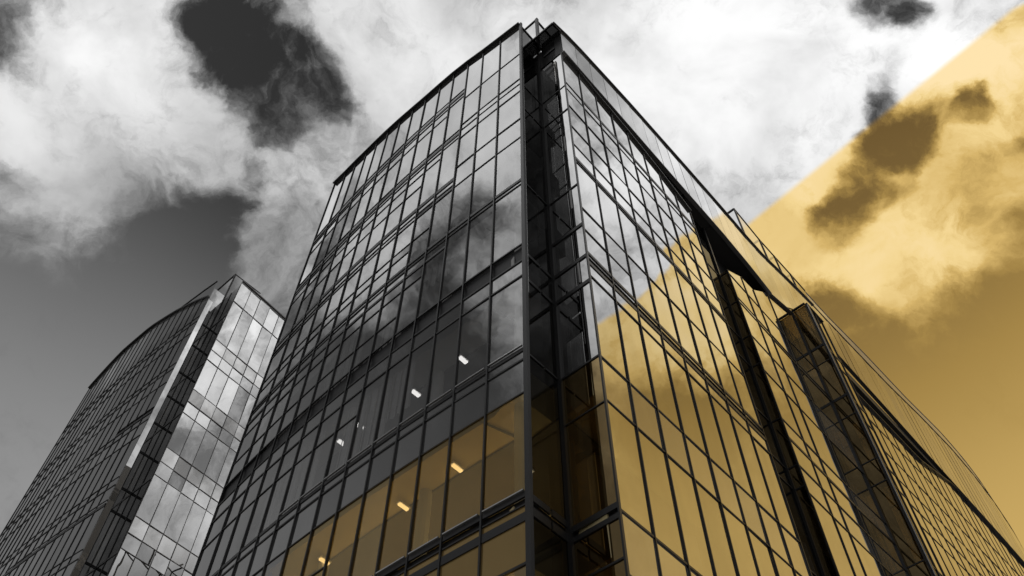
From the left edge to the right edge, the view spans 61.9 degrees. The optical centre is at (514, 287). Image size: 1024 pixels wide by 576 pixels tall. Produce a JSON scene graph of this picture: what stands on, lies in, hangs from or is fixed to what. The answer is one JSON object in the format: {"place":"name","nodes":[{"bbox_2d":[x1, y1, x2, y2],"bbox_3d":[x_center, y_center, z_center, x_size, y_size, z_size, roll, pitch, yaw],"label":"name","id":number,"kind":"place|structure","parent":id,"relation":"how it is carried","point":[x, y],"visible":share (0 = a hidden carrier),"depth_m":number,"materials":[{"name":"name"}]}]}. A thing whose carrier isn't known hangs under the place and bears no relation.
{"place":"outdoors","nodes":[
{"label":"outdoors","id":0,"kind":"place"},
{"bbox_2d":[0,0,1023,548],"label":"sky","id":1,"kind":"structure","parent":0,"point":[154,153],"materials":[{"name":"grey"}]},
{"bbox_2d":[192,18,1023,575],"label":"office tower","id":2,"kind":"structure","parent":0,"point":[554,308],"depth_m":26.25,"materials":[{"name":"glass"},{"name":"metal"}]},
{"bbox_2d":[351,477,389,573],"bbox_3d":[-3.226,5.471,19.070,0.940,2.810,0.001,-37,-62,23],"label":"window pane","id":3,"kind":"structure","parent":2,"relation":"in","point":[371,522],"depth_m":19.43,"materials":[{"name":"brown glass"}]},
{"bbox_2d":[530,357,549,506],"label":"window pane","id":4,"kind":"structure","parent":2,"relation":"in","point":[537,376],"depth_m":17.88,"materials":[{"name":"black glass"}]},
{"bbox_2d":[534,518,552,575],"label":"window pane","id":5,"kind":"structure","parent":2,"relation":"in","point":[542,534],"depth_m":15.48,"materials":[{"name":"black glass"}]},
{"bbox_2d":[544,369,565,518],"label":"window pane","id":6,"kind":"structure","parent":2,"relation":"in","point":[556,484],"depth_m":18.07,"materials":[{"name":"black glass"}]},
{"bbox_2d":[551,529,568,575],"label":"window pane","id":7,"kind":"structure","parent":2,"relation":"in","point":[559,546],"depth_m":15.81,"materials":[{"name":"black glass"}]},
{"bbox_2d":[545,109,576,202],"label":"window pane","id":8,"kind":"structure","parent":2,"relation":"in","point":[561,167],"depth_m":28.78,"materials":[{"name":"black glass"}]},
{"bbox_2d":[541,55,588,299],"bbox_3d":[1.511,-4.701,29.247,1.233,16.665,0.008,-36,-62,23],"label":"window pane","id":9,"kind":"structure","parent":2,"relation":"in","point":[564,218],"depth_m":25.38,"materials":[{"name":"black glass"}]},
{"bbox_2d":[558,283,597,376],"bbox_3d":[1.513,1.000,21.156,1.233,2.990,0.001,-36,-62,23],"label":"window pane","id":10,"kind":"structure","parent":2,"relation":"in","point":[578,343],"depth_m":21.05,"materials":[{"name":"black glass"}]},
{"bbox_2d":[563,357,603,423],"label":"window pane","id":11,"kind":"structure","parent":2,"relation":"in","point":[579,398],"depth_m":19.25,"materials":[{"name":"brown glass"}]},
{"bbox_2d":[566,403,615,525],"bbox_3d":[1.512,3.581,17.490,1.233,2.803,0.004,-36,-62,23],"label":"window pane","id":12,"kind":"structure","parent":2,"relation":"in","point":[592,487],"depth_m":17.40,"materials":[{"name":"brown glass"}]},
{"bbox_2d":[574,518,622,575],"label":"window pane","id":13,"kind":"structure","parent":2,"relation":"in","point":[592,552],"depth_m":15.70,"materials":[{"name":"brown glass"}]},
{"bbox_2d":[591,277,627,379],"bbox_3d":[2.323,0.942,21.272,0.001,3.263,1.116,-36,-62,22],"label":"window pane","id":14,"kind":"structure","parent":2,"relation":"in","point":[605,306],"depth_m":21.20,"materials":[{"name":"yellow glass"}]},
{"bbox_2d":[594,559,625,575],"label":"window pane","id":15,"kind":"structure","parent":2,"relation":"in","point":[618,569],"depth_m":15.09,"materials":[{"name":"brown glass"}]},
{"bbox_2d":[608,402,652,533],"bbox_3d":[2.326,3.607,17.483,0.001,2.998,1.116,-36,-62,22],"label":"window pane","id":16,"kind":"structure","parent":2,"relation":"in","point":[631,483],"depth_m":17.39,"materials":[{"name":"yellow glass"}]},
{"bbox_2d":[638,429,685,560],"bbox_3d":[3.061,4.294,17.967,0.002,2.998,1.116,-36,-62,22],"label":"window pane","id":17,"kind":"structure","parent":2,"relation":"in","point":[667,530],"depth_m":17.88,"materials":[{"name":"yellow glass"}]},
{"bbox_2d":[522,29,814,575],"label":"window pane","id":18,"kind":"structure","parent":2,"relation":"in","point":[541,322],"depth_m":27.55,"materials":[{"name":"black glass"}]},
{"bbox_2d":[668,457,714,575],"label":"window pane","id":19,"kind":"structure","parent":2,"relation":"in","point":[698,553],"depth_m":18.40,"materials":[{"name":"yellow glass"}]},
{"bbox_2d":[696,482,737,575],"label":"window pane","id":20,"kind":"structure","parent":2,"relation":"in","point":[724,563],"depth_m":19.15,"materials":[{"name":"yellow glass"}]},
{"bbox_2d":[681,194,762,434],"bbox_3d":[7.702,1.431,31.721,0.420,19.782,0.001,-36,-62,23],"label":"window pane","id":21,"kind":"structure","parent":2,"relation":"in","point":[682,196],"depth_m":39.08,"materials":[{"name":"yellow glass"}]},
{"bbox_2d":[723,506,758,575],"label":"window pane","id":22,"kind":"structure","parent":2,"relation":"in","point":[743,552],"depth_m":19.92,"materials":[{"name":"yellow glass"}]},
{"bbox_2d":[721,271,836,575],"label":"window pane","id":23,"kind":"structure","parent":2,"relation":"in","point":[818,538],"depth_m":29.27,"materials":[{"name":"black glass"}]},
{"bbox_2d":[567,90,1023,575],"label":"window pane","id":24,"kind":"structure","parent":2,"relation":"in","point":[638,370],"depth_m":28.96,"materials":[{"name":"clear glass"}]},
{"bbox_2d":[779,477,821,575],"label":"window pane","id":25,"kind":"structure","parent":2,"relation":"in","point":[811,558],"depth_m":25.87,"materials":[{"name":"black glass"}]},
{"label":"pavement","id":26,"kind":"structure","parent":0,"visible":0},
{"bbox_2d":[0,274,284,575],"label":"glass tower","id":27,"kind":"structure","parent":26,"relation":"on","point":[130,478],"depth_m":43.59,"materials":[{"name":"grey glass"}]},
{"bbox_2d":[79,564,94,575],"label":"window pane","id":28,"kind":"structure","parent":27,"relation":"in","point":[86,570],"depth_m":35.92,"materials":[{"name":"glass"}]},
{"bbox_2d":[93,564,103,575],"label":"window pane","id":29,"kind":"structure","parent":27,"relation":"in","point":[98,570],"depth_m":35.89,"materials":[{"name":"black glass"}]},
{"bbox_2d":[90,511,119,562],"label":"window pane","id":30,"kind":"structure","parent":27,"relation":"in","point":[111,521],"depth_m":37.39,"materials":[{"name":"grey glass"}]},
{"bbox_2d":[100,555,115,575],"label":"window pane","id":31,"kind":"structure","parent":27,"relation":"in","point":[108,563],"depth_m":35.40,"materials":[{"name":"black glass"}]},
{"bbox_2d":[108,549,134,575],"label":"window pane","id":32,"kind":"structure","parent":27,"relation":"in","point":[124,560],"depth_m":35.50,"materials":[{"name":"grey glass"}]},
{"bbox_2d":[108,480,149,557],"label":"window pane","id":33,"kind":"structure","parent":27,"relation":"in","point":[142,490],"depth_m":37.43,"materials":[{"name":"black glass"}]},
{"bbox_2d":[122,453,147,491],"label":"window pane","id":34,"kind":"structure","parent":27,"relation":"in","point":[140,461],"depth_m":40.43,"materials":[{"name":"black glass"}]},
{"bbox_2d":[135,558,149,575],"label":"window pane","id":35,"kind":"structure","parent":27,"relation":"in","point":[143,568],"depth_m":36.18,"materials":[{"name":"grey glass"}]},
{"bbox_2d":[141,423,161,454],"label":"window pane","id":36,"kind":"structure","parent":27,"relation":"in","point":[151,438],"depth_m":42.21,"materials":[{"name":"black glass"}]},
{"bbox_2d":[147,567,163,575],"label":"window pane","id":37,"kind":"structure","parent":27,"relation":"in","point":[152,572],"depth_m":36.52,"materials":[{"name":"grey glass"}]},
{"bbox_2d":[150,484,180,533],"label":"window pane","id":38,"kind":"structure","parent":27,"relation":"in","point":[160,520],"depth_m":38.70,"materials":[{"name":"grey glass"}]},
{"bbox_2d":[98,287,238,564],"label":"window pane","id":39,"kind":"structure","parent":27,"relation":"in","point":[151,471],"depth_m":43.16,"materials":[{"name":"black glass"}]},
{"bbox_2d":[167,413,193,454],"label":"window pane","id":40,"kind":"structure","parent":27,"relation":"in","point":[178,439],"depth_m":41.70,"materials":[{"name":"grey glass"}]},
{"bbox_2d":[180,493,192,509],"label":"window pane","id":41,"kind":"structure","parent":27,"relation":"in","point":[188,502],"depth_m":39.92,"materials":[{"name":"grey glass"}]},
{"bbox_2d":[178,503,205,551],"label":"window pane","id":42,"kind":"structure","parent":27,"relation":"in","point":[187,538],"depth_m":39.42,"materials":[{"name":"grey glass"}]},
{"bbox_2d":[180,422,205,463],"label":"window pane","id":43,"kind":"structure","parent":27,"relation":"in","point":[191,447],"depth_m":42.04,"materials":[{"name":"grey glass"}]},
{"bbox_2d":[191,511,212,556],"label":"window pane","id":44,"kind":"structure","parent":27,"relation":"in","point":[206,522],"depth_m":39.71,"materials":[{"name":"grey glass"}]},
{"bbox_2d":[193,431,217,472],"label":"window pane","id":45,"kind":"structure","parent":27,"relation":"in","point":[201,461],"depth_m":42.42,"materials":[{"name":"grey glass"}]},
{"bbox_2d":[203,289,223,327],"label":"window pane","id":46,"kind":"structure","parent":27,"relation":"in","point":[216,297],"depth_m":51.21,"materials":[{"name":"glass"}]},
{"bbox_2d":[205,439,228,481],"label":"window pane","id":47,"kind":"structure","parent":27,"relation":"in","point":[217,460],"depth_m":42.77,"materials":[{"name":"grey glass"}]},
{"bbox_2d":[217,448,235,487],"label":"window pane","id":48,"kind":"structure","parent":27,"relation":"in","point":[223,476],"depth_m":43.06,"materials":[{"name":"grey glass"}]},
{"bbox_2d":[217,302,242,347],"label":"window pane","id":49,"kind":"structure","parent":27,"relation":"in","point":[224,336],"depth_m":48.87,"materials":[{"name":"grey glass"}]},
{"bbox_2d":[227,310,252,354],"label":"window pane","id":50,"kind":"structure","parent":27,"relation":"in","point":[242,327],"depth_m":49.22,"materials":[{"name":"grey glass"}]},
{"bbox_2d":[237,319,261,363],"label":"window pane","id":51,"kind":"structure","parent":27,"relation":"in","point":[254,330],"depth_m":49.58,"materials":[{"name":"grey glass"}]},
{"bbox_2d":[248,327,271,372],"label":"window pane","id":52,"kind":"structure","parent":27,"relation":"in","point":[260,348],"depth_m":49.94,"materials":[{"name":"grey glass"}]},
{"bbox_2d":[258,335,276,377],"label":"window pane","id":53,"kind":"structure","parent":27,"relation":"in","point":[272,343],"depth_m":50.21,"materials":[{"name":"grey glass"}]}
]}

